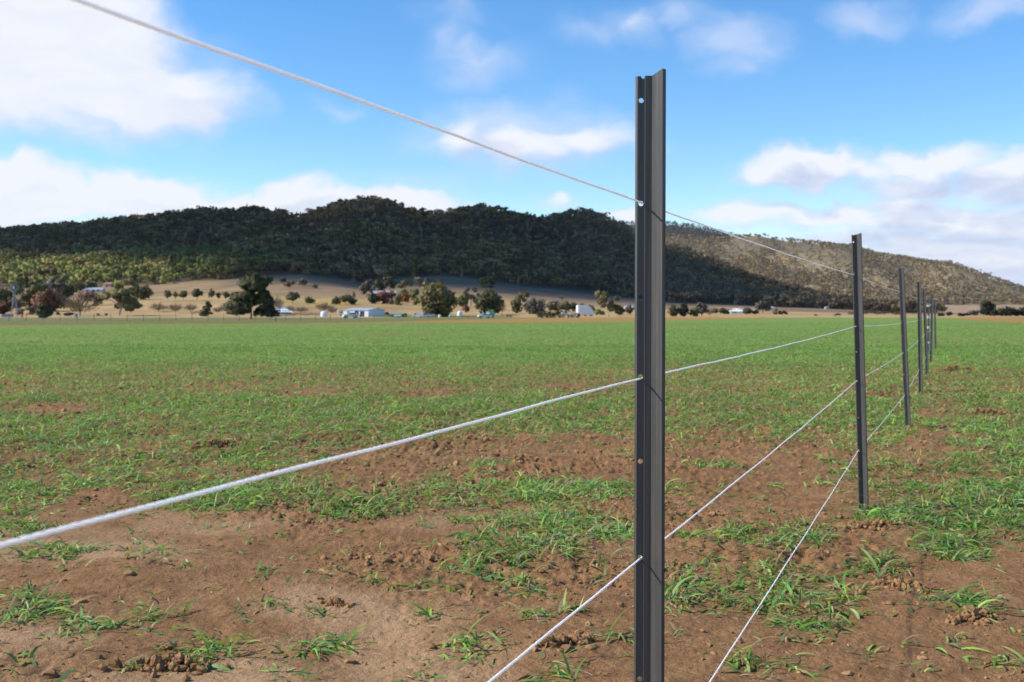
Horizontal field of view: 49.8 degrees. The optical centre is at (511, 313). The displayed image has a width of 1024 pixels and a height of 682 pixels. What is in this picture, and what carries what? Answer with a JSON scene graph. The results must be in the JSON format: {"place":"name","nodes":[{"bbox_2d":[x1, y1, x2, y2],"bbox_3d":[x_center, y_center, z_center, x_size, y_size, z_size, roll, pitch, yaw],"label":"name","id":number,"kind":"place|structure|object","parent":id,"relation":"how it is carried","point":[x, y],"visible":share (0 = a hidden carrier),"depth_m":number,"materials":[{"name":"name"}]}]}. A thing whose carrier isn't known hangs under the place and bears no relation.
{"place":"outdoors","nodes":[
{"label":"outdoors","id":0,"kind":"place"},
{"bbox_2d":[0,317,1023,681],"bbox_3d":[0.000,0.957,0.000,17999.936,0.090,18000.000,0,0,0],"label":"ground","id":1,"kind":"structure","parent":0,"point":[216,605],"depth_m":4.54,"materials":[{"name":"soil"}]},
{"bbox_2d":[10,283,18,317],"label":"windmill","id":2,"kind":"object","parent":1,"relation":"on","point":[12,287],"visible":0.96,"depth_m":254.84,"materials":[{"name":"metal"}]},
{"bbox_2d":[34,304,53,317],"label":"tree","id":3,"kind":"object","parent":1,"relation":"on","point":[40,310],"visible":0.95,"depth_m":260.91,"materials":[{"name":"green plant"}]},
{"bbox_2d":[43,313,374,320],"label":"wire fence","id":4,"kind":"object","parent":1,"relation":"on","point":[254,316],"visible":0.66,"depth_m":159.98,"materials":[{"name":"metal"}]},
{"bbox_2d":[224,271,280,318],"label":"great gum tree","id":5,"kind":"object","parent":1,"relation":"on","point":[247,298],"visible":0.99,"depth_m":213.16,"materials":[{"name":"green plant"}]},
{"bbox_2d":[341,313,358,317],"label":"hatchback","id":6,"kind":"object","parent":1,"relation":"on","point":[353,315],"visible":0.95,"depth_m":261.42,"materials":[{"name":"white paint"}]},
{"bbox_2d":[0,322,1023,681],"bbox_3d":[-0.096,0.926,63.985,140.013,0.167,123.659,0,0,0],"label":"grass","id":7,"kind":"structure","parent":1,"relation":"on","point":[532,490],"depth_m":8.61,"materials":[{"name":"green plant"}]},
{"bbox_2d":[0,428,1023,680],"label":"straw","id":8,"kind":"object","parent":1,"relation":"on","point":[524,526],"visible":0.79,"depth_m":4.23,"materials":[{"name":"plant"}]},
{"bbox_2d":[0,365,1023,681],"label":"soil clods","id":9,"kind":"object","parent":1,"relation":"on","point":[154,665],"visible":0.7,"depth_m":4.84,"materials":[{"name":"brown soil"}]},
{"bbox_2d":[537,309,561,317],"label":"hedge","id":10,"kind":"object","parent":1,"relation":"on","point":[551,314],"visible":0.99,"depth_m":269.81,"materials":[{"name":"green plant"}]},
{"bbox_2d":[560,310,573,317],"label":"cream truck","id":11,"kind":"object","parent":1,"relation":"on","point":[564,313],"visible":0.85,"depth_m":299.61,"materials":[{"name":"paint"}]},
{"bbox_2d":[634,69,665,681],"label":"star post","id":12,"kind":"object","parent":1,"relation":"on","point":[649,431],"visible":1,"depth_m":1.64,"materials":[{"name":"black metal"}]},
{"bbox_2d":[667,305,679,316],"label":"tree","id":13,"kind":"object","parent":1,"relation":"on","point":[674,311],"visible":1,"depth_m":324.71,"materials":[{"name":"green plant"}]},
{"bbox_2d":[851,233,868,509],"bbox_3d":[1.712,0.457,5.417,0.043,1.707,0.045,-2,1,-4],"label":"star post","id":14,"kind":"object","parent":1,"relation":"on","point":[860,384],"visible":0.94,"depth_m":5.41,"materials":[{"name":"black metal"}]},
{"bbox_2d":[898,267,910,425],"bbox_3d":[3.342,0.457,9.366,0.044,1.707,0.045,-2,-1,5],"label":"star post","id":15,"kind":"object","parent":1,"relation":"on","point":[904,347],"visible":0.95,"depth_m":9.36,"materials":[{"name":"black metal"}]},
{"bbox_2d":[917,282,922,392],"bbox_3d":[4.975,0.457,13.445,0.043,1.707,0.045,-1,1,-3],"label":"star post","id":16,"kind":"object","parent":1,"relation":"on","point":[919,314],"visible":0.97,"depth_m":13.44,"materials":[{"name":"black metal"}]},
{"bbox_2d":[922,289,928,373],"bbox_3d":[6.548,0.457,17.434,0.044,1.707,0.047,-2,0,3],"label":"star post","id":17,"kind":"object","parent":1,"relation":"on","point":[925,330],"visible":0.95,"depth_m":17.43,"materials":[{"name":"black metal"}]},
{"bbox_2d":[928,297,929,353],"bbox_3d":[9.866,0.457,26.080,0.042,1.707,0.040,0,0,-28],"label":"star post","id":18,"kind":"object","parent":1,"relation":"on","point":[928,326],"visible":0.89,"depth_m":26.06,"materials":[{"name":"black metal"}]},
{"bbox_2d":[0,315,929,547],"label":"fence cord","id":19,"kind":"object","parent":18,"relation":"attached to","point":[99,519],"visible":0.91,"depth_m":0.77,"materials":[{"name":"silver metal"}]},
{"bbox_2d":[72,0,929,306],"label":"fence cord","id":20,"kind":"object","parent":18,"relation":"attached to","point":[168,32],"visible":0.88,"depth_m":0.84,"materials":[{"name":"silver metal"}]},
{"bbox_2d":[487,326,929,681],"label":"fence cord","id":21,"kind":"object","parent":18,"relation":"attached to","point":[558,625],"visible":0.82,"depth_m":1.53,"materials":[{"name":"silver metal"}]},
{"bbox_2d":[709,359,924,681],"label":"fence cord","id":22,"kind":"object","parent":18,"relation":"attached to","point":[787,562],"visible":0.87,"depth_m":2.95,"materials":[{"name":"silver metal"}]},
{"bbox_2d":[930,294,933,361],"bbox_3d":[8.333,0.457,21.899,0.043,1.707,0.045,1,1,-6],"label":"star post","id":23,"kind":"object","parent":1,"relation":"on","point":[931,336],"visible":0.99,"depth_m":21.89,"materials":[{"name":"black metal"}]},
{"bbox_2d":[934,299,936,347],"bbox_3d":[11.411,0.457,29.714,0.044,1.707,0.045,-1,0,-2],"label":"star post","id":24,"kind":"object","parent":1,"relation":"on","point":[935,322],"visible":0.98,"depth_m":29.71,"materials":[{"name":"black metal"}]},
{"bbox_2d":[1003,306,1012,315],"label":"tree","id":25,"kind":"object","parent":1,"relation":"on","point":[1007,311],"visible":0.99,"depth_m":369.19,"materials":[{"name":"green plant"}]},
{"bbox_2d":[0,202,1023,317],"bbox_3d":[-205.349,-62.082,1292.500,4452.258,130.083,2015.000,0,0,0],"label":"hills","id":26,"kind":"structure","parent":0,"point":[330,287],"depth_m":598.77,"materials":[{"name":"green plant"}]},
{"bbox_2d":[0,300,15,313],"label":"tree","id":27,"kind":"object","parent":26,"relation":"on","point":[6,306],"visible":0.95,"depth_m":352.81,"materials":[{"name":"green plant"}]},
{"bbox_2d":[0,287,16,301],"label":"tree","id":28,"kind":"object","parent":26,"relation":"on","point":[5,294],"visible":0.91,"depth_m":474.08,"materials":[{"name":"green plant"}]},
{"bbox_2d":[8,273,23,294],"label":"tree","id":29,"kind":"object","parent":26,"relation":"on","point":[19,281],"visible":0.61,"depth_m":587.28,"materials":[{"name":"green plant"}]},
{"bbox_2d":[8,297,26,307],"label":"tree","id":30,"kind":"object","parent":26,"relation":"on","point":[19,303],"visible":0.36,"depth_m":391.17,"materials":[{"name":"green plant"}]},
{"bbox_2d":[15,306,36,314],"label":"shrub","id":31,"kind":"object","parent":26,"relation":"on","point":[31,309],"visible":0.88,"depth_m":335.92,"materials":[{"name":"brown plant"}]},
{"bbox_2d":[22,276,30,287],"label":"cypress","id":32,"kind":"object","parent":26,"relation":"on","point":[26,281],"visible":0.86,"depth_m":699.50,"materials":[{"name":"green plant"}]},
{"bbox_2d":[20,287,39,306],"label":"broadleaf tree","id":33,"kind":"object","parent":26,"relation":"on","point":[27,295],"visible":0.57,"depth_m":403.51,"materials":[{"name":"green plant"}]},
{"bbox_2d":[28,278,52,294],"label":"gum tree","id":34,"kind":"object","parent":26,"relation":"on","point":[32,283],"visible":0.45,"depth_m":427.78,"materials":[{"name":"green plant"}]},
{"bbox_2d":[30,288,64,310],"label":"autumn tree","id":35,"kind":"object","parent":26,"relation":"on","point":[50,299],"visible":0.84,"depth_m":372.43,"materials":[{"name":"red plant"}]},
{"bbox_2d":[45,275,67,292],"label":"gum tree","id":36,"kind":"object","parent":26,"relation":"on","point":[61,287],"visible":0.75,"depth_m":476.34,"materials":[{"name":"green plant"}]},
{"bbox_2d":[58,293,68,305],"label":"tree","id":37,"kind":"object","parent":26,"relation":"on","point":[63,297],"visible":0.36,"depth_m":407.82,"materials":[{"name":"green plant"}]},
{"bbox_2d":[59,285,74,296],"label":"tree","id":38,"kind":"object","parent":26,"relation":"on","point":[69,291],"visible":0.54,"depth_m":526.51,"materials":[{"name":"green plant"}]},
{"bbox_2d":[65,279,86,291],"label":"tree","id":39,"kind":"object","parent":26,"relation":"on","point":[78,284],"visible":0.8,"depth_m":605.57,"materials":[{"name":"green plant"}]},
{"bbox_2d":[60,295,102,315],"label":"bare tree","id":40,"kind":"object","parent":26,"relation":"on","point":[73,303],"visible":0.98,"depth_m":320.43,"materials":[{"name":"brown plant"}]},
{"bbox_2d":[77,289,97,300],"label":"tree","id":41,"kind":"object","parent":26,"relation":"on","point":[86,294],"visible":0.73,"depth_m":462.09,"materials":[{"name":"brown plant"}]},
{"bbox_2d":[84,279,97,287],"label":"tree","id":42,"kind":"object","parent":26,"relation":"on","point":[90,284],"visible":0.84,"depth_m":646.61,"materials":[{"name":"green plant"}]},
{"bbox_2d":[84,288,104,291],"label":"grey roof house","id":43,"kind":"structure","parent":26,"relation":"on","point":[97,289],"depth_m":603.22,"materials":[{"name":"beige paint"}]},
{"bbox_2d":[91,294,102,304],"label":"tree","id":44,"kind":"object","parent":26,"relation":"on","point":[96,299],"visible":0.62,"depth_m":416.23,"materials":[{"name":"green plant"}]},
{"bbox_2d":[103,282,113,287],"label":"pink house","id":45,"kind":"structure","parent":26,"relation":"on","point":[107,284],"depth_m":682.70,"materials":[{"name":"brick"}]},
{"bbox_2d":[97,285,143,315],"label":"gum tree","id":46,"kind":"object","parent":26,"relation":"on","point":[127,300],"visible":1,"depth_m":318.40,"materials":[{"name":"green plant"}]},
{"bbox_2d":[113,278,138,294],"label":"gum tree","id":47,"kind":"object","parent":26,"relation":"on","point":[118,284],"visible":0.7,"depth_m":461.80,"materials":[{"name":"green plant"}]},
{"bbox_2d":[131,284,154,299],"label":"broadleaf tree","id":48,"kind":"object","parent":26,"relation":"on","point":[145,292],"visible":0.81,"depth_m":462.70,"materials":[{"name":"green plant"}]},
{"bbox_2d":[147,302,167,311],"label":"bare shrub","id":49,"kind":"object","parent":26,"relation":"on","point":[159,307],"visible":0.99,"depth_m":363.68,"materials":[{"name":"brown plant"}]},
{"bbox_2d":[164,290,171,297],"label":"paddock tree","id":50,"kind":"object","parent":26,"relation":"on","point":[167,293],"visible":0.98,"depth_m":445.14,"materials":[{"name":"green plant"}]},
{"bbox_2d":[166,302,183,312],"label":"bare shrub","id":51,"kind":"object","parent":26,"relation":"on","point":[177,307],"visible":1,"depth_m":356.18,"materials":[{"name":"brown plant"}]},
{"bbox_2d":[178,290,187,297],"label":"paddock tree","id":52,"kind":"object","parent":26,"relation":"on","point":[183,293],"visible":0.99,"depth_m":444.96,"materials":[{"name":"green plant"}]},
{"bbox_2d":[185,304,199,311],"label":"bare shrub","id":53,"kind":"object","parent":26,"relation":"on","point":[191,306],"visible":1,"depth_m":363.78,"materials":[{"name":"brown plant"}]},
{"bbox_2d":[191,288,202,296],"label":"paddock tree","id":54,"kind":"object","parent":26,"relation":"on","point":[196,292],"visible":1,"depth_m":445.13,"materials":[{"name":"green plant"}]},
{"bbox_2d":[199,301,212,315],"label":"conifer","id":55,"kind":"object","parent":26,"relation":"on","point":[205,310],"visible":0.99,"depth_m":313.00,"materials":[{"name":"green plant"}]},
{"bbox_2d":[260,294,276,308],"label":"side tree","id":56,"kind":"object","parent":26,"relation":"on","point":[270,303],"visible":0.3,"depth_m":329.26,"materials":[{"name":"green plant"}]},
{"bbox_2d":[274,296,284,307],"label":"bare tree","id":57,"kind":"object","parent":26,"relation":"on","point":[276,300],"visible":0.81,"depth_m":377.01,"materials":[{"name":"brown plant"}]},
{"bbox_2d":[275,307,292,314],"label":"white roof house","id":58,"kind":"structure","parent":26,"relation":"on","point":[284,310],"depth_m":327.55,"materials":[{"name":"beige paint"}]},
{"bbox_2d":[285,292,299,303],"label":"paddock tree","id":59,"kind":"object","parent":26,"relation":"on","point":[292,296],"visible":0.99,"depth_m":436.80,"materials":[{"name":"green plant"}]},
{"bbox_2d":[304,296,315,302],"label":"tree","id":60,"kind":"object","parent":26,"relation":"on","point":[308,299],"visible":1,"depth_m":448.94,"materials":[{"name":"green plant"}]},
{"bbox_2d":[315,301,334,310],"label":"bare shrub","id":61,"kind":"object","parent":26,"relation":"on","point":[325,306],"visible":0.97,"depth_m":371.04,"materials":[{"name":"brown plant"}]},
{"bbox_2d":[331,296,341,303],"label":"tree","id":62,"kind":"object","parent":26,"relation":"on","point":[335,300],"visible":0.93,"depth_m":437.30,"materials":[{"name":"green plant"}]},
{"bbox_2d":[339,294,352,304],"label":"tree","id":63,"kind":"object","parent":26,"relation":"on","point":[346,297],"visible":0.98,"depth_m":432.23,"materials":[{"name":"green plant"}]},
{"bbox_2d":[344,308,384,316],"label":"farm shed","id":64,"kind":"structure","parent":26,"relation":"on","point":[365,312],"depth_m":312.52,"materials":[{"name":"paint"}]},
{"bbox_2d":[359,279,373,296],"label":"gum tree","id":65,"kind":"object","parent":26,"relation":"on","point":[365,287],"visible":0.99,"depth_m":510.12,"materials":[{"name":"green plant"}]},
{"bbox_2d":[367,293,379,303],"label":"tree","id":66,"kind":"object","parent":26,"relation":"on","point":[373,298],"visible":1,"depth_m":444.21,"materials":[{"name":"green plant"}]},
{"bbox_2d":[371,279,384,290],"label":"gum tree","id":67,"kind":"object","parent":26,"relation":"on","point":[379,285],"visible":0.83,"depth_m":526.37,"materials":[{"name":"green plant"}]},
{"bbox_2d":[377,290,391,303],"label":"autumn tree","id":68,"kind":"object","parent":26,"relation":"on","point":[385,297],"visible":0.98,"depth_m":447.04,"materials":[{"name":"red plant"}]},
{"bbox_2d":[383,276,397,288],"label":"gum tree","id":69,"kind":"object","parent":26,"relation":"on","point":[391,281],"visible":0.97,"depth_m":562.57,"materials":[{"name":"green plant"}]},
{"bbox_2d":[393,293,402,304],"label":"tree","id":70,"kind":"object","parent":26,"relation":"on","point":[397,298],"visible":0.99,"depth_m":434.09,"materials":[{"name":"green plant"}]},
{"bbox_2d":[389,313,406,316],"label":"green shed","id":71,"kind":"structure","parent":26,"relation":"on","point":[393,314],"depth_m":306.61,"materials":[{"name":"paint"}]},
{"bbox_2d":[396,279,412,287],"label":"gum tree","id":72,"kind":"object","parent":26,"relation":"on","point":[404,283],"visible":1,"depth_m":575.16,"materials":[{"name":"green plant"}]},
{"bbox_2d":[400,292,411,301],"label":"autumn tree","id":73,"kind":"object","parent":26,"relation":"on","point":[406,297],"visible":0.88,"depth_m":464.54,"materials":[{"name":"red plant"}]},
{"bbox_2d":[409,288,419,299],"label":"tree","id":74,"kind":"object","parent":26,"relation":"on","point":[414,292],"visible":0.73,"depth_m":483.89,"materials":[{"name":"green plant"}]},
{"bbox_2d":[414,277,432,286],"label":"gum tree","id":75,"kind":"object","parent":26,"relation":"on","point":[417,281],"visible":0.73,"depth_m":570.00,"materials":[{"name":"green plant"}]},
{"bbox_2d":[413,279,457,316],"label":"round tree","id":76,"kind":"object","parent":26,"relation":"on","point":[439,298],"visible":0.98,"depth_m":308.09,"materials":[{"name":"green plant"}]},
{"bbox_2d":[457,293,468,306],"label":"tree","id":77,"kind":"object","parent":26,"relation":"on","point":[463,299],"visible":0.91,"depth_m":440.32,"materials":[{"name":"green plant"}]},
{"bbox_2d":[0,195,941,312],"bbox_3d":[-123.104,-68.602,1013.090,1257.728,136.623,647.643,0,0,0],"label":"forest","id":78,"kind":"object","parent":26,"relation":"on","point":[434,254],"visible":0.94,"depth_m":923.44,"materials":[{"name":"green plant"}]},
{"bbox_2d":[463,286,478,305],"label":"gum tree","id":79,"kind":"object","parent":26,"relation":"on","point":[470,296],"visible":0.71,"depth_m":452.06,"materials":[{"name":"green plant"}]},
{"bbox_2d":[477,277,495,287],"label":"gum tree","id":80,"kind":"object","parent":26,"relation":"on","point":[486,281],"visible":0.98,"depth_m":592.42,"materials":[{"name":"green plant"}]},
{"bbox_2d":[475,288,504,314],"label":"broadleaf tree","id":81,"kind":"object","parent":26,"relation":"on","point":[486,301],"visible":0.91,"depth_m":345.49,"materials":[{"name":"green plant"}]},
{"bbox_2d":[510,296,522,312],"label":"tree","id":82,"kind":"object","parent":26,"relation":"on","point":[516,304],"visible":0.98,"depth_m":373.11,"materials":[{"name":"green plant"}]},
{"bbox_2d":[518,291,529,301],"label":"gum tree","id":83,"kind":"object","parent":26,"relation":"on","point":[522,294],"visible":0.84,"depth_m":457.53,"materials":[{"name":"green plant"}]},
{"bbox_2d":[521,297,545,313],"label":"broadleaf tree","id":84,"kind":"object","parent":26,"relation":"on","point":[533,305],"visible":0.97,"depth_m":364.91,"materials":[{"name":"green plant"}]},
{"bbox_2d":[545,301,559,310],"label":"tree","id":85,"kind":"object","parent":26,"relation":"on","point":[552,305],"visible":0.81,"depth_m":414.01,"materials":[{"name":"green plant"}]},
{"bbox_2d":[557,301,572,310],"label":"tree","id":86,"kind":"object","parent":26,"relation":"on","point":[563,305],"visible":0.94,"depth_m":404.65,"materials":[{"name":"green plant"}]},
{"bbox_2d":[576,305,593,315],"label":"building","id":87,"kind":"structure","parent":26,"relation":"on","point":[584,310],"depth_m":333.35,"materials":[{"name":"paint"}]},
{"bbox_2d":[594,290,620,316],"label":"white trunk gum","id":88,"kind":"object","parent":26,"relation":"on","point":[611,306],"visible":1,"depth_m":319.59,"materials":[{"name":"green plant"}]},
{"bbox_2d":[614,305,625,314],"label":"tree","id":89,"kind":"object","parent":26,"relation":"on","point":[621,311],"visible":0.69,"depth_m":365.08,"materials":[{"name":"green plant"}]},
{"bbox_2d":[624,304,634,313],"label":"tree","id":90,"kind":"object","parent":26,"relation":"on","point":[629,309],"visible":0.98,"depth_m":380.33,"materials":[{"name":"green plant"}]},
{"bbox_2d":[679,302,689,316],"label":"broadleaf tree","id":91,"kind":"object","parent":26,"relation":"on","point":[684,309],"visible":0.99,"depth_m":325.18,"materials":[{"name":"green plant"}]},
{"bbox_2d":[688,307,698,316],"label":"tree","id":92,"kind":"object","parent":26,"relation":"on","point":[693,312],"visible":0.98,"depth_m":326.67,"materials":[{"name":"green plant"}]},
{"bbox_2d":[696,302,708,316],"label":"gum tree","id":93,"kind":"object","parent":26,"relation":"on","point":[702,307],"visible":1,"depth_m":326.42,"materials":[{"name":"green plant"}]},
{"bbox_2d":[712,308,729,313],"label":"shrub","id":94,"kind":"object","parent":26,"relation":"on","point":[723,310],"visible":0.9,"depth_m":400.60,"materials":[{"name":"green plant"}]},
{"bbox_2d":[729,308,744,313],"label":"hoop shed","id":95,"kind":"structure","parent":26,"relation":"on","point":[736,311],"depth_m":420.16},
{"bbox_2d":[743,308,758,313],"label":"shrub","id":96,"kind":"object","parent":26,"relation":"on","point":[747,310],"visible":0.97,"depth_m":410.41,"materials":[{"name":"green plant"}]},
{"bbox_2d":[755,300,770,312],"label":"gum tree","id":97,"kind":"object","parent":26,"relation":"on","point":[763,305],"visible":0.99,"depth_m":442.61,"materials":[{"name":"green plant"}]},
{"bbox_2d":[732,267,947,312],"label":"tree belt","id":98,"kind":"object","parent":26,"relation":"on","point":[787,287],"visible":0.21,"depth_m":1041.34,"materials":[{"name":"green plant"}]},
{"bbox_2d":[848,309,916,314],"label":"hedge","id":99,"kind":"object","parent":26,"relation":"on","point":[867,311],"visible":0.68,"depth_m":429.04,"materials":[{"name":"green plant"}]},
{"bbox_2d":[967,310,980,314],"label":"shrub","id":100,"kind":"object","parent":26,"relation":"on","point":[973,312],"visible":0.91,"depth_m":404.94,"materials":[{"name":"green plant"}]},
{"bbox_2d":[978,300,995,314],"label":"broadleaf tree","id":101,"kind":"object","parent":26,"relation":"on","point":[985,307],"visible":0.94,"depth_m":405.60,"materials":[{"name":"green plant"}]},
{"bbox_2d":[1012,307,1020,315],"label":"tree","id":102,"kind":"object","parent":26,"relation":"on","point":[1015,312],"visible":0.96,"depth_m":369.51,"materials":[{"name":"green plant"}]},
{"bbox_2d":[0,0,1023,285],"label":"sky","id":103,"kind":"structure","parent":0,"point":[898,124],"materials":[{"name":"blue"}]},
{"bbox_2d":[632,225,725,238],"bbox_3d":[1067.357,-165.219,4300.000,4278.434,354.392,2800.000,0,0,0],"label":"hills","id":104,"kind":"structure","parent":0,"point":[674,232],"depth_m":4077.92,"materials":[{"name":"green plant"}]},
{"bbox_2d":[617,220,741,239],"bbox_3d":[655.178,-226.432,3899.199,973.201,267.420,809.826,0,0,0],"label":"forest","id":105,"kind":"object","parent":104,"relation":"on","point":[700,230],"visible":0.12,"depth_m":4081.60,"materials":[{"name":"green plant"}]},
{"bbox_2d":[666,236,1023,313],"bbox_3d":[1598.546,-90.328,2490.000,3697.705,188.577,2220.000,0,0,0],"label":"hills","id":106,"kind":"structure","parent":0,"point":[957,307],"depth_m":2377.13,"materials":[{"name":"brown plant"}]},
{"bbox_2d":[666,233,1023,304],"bbox_3d":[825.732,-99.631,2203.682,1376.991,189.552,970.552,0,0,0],"label":"forest","id":107,"kind":"object","parent":106,"relation":"on","point":[805,278],"visible":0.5,"depth_m":2273.79,"materials":[{"name":"green plant"}]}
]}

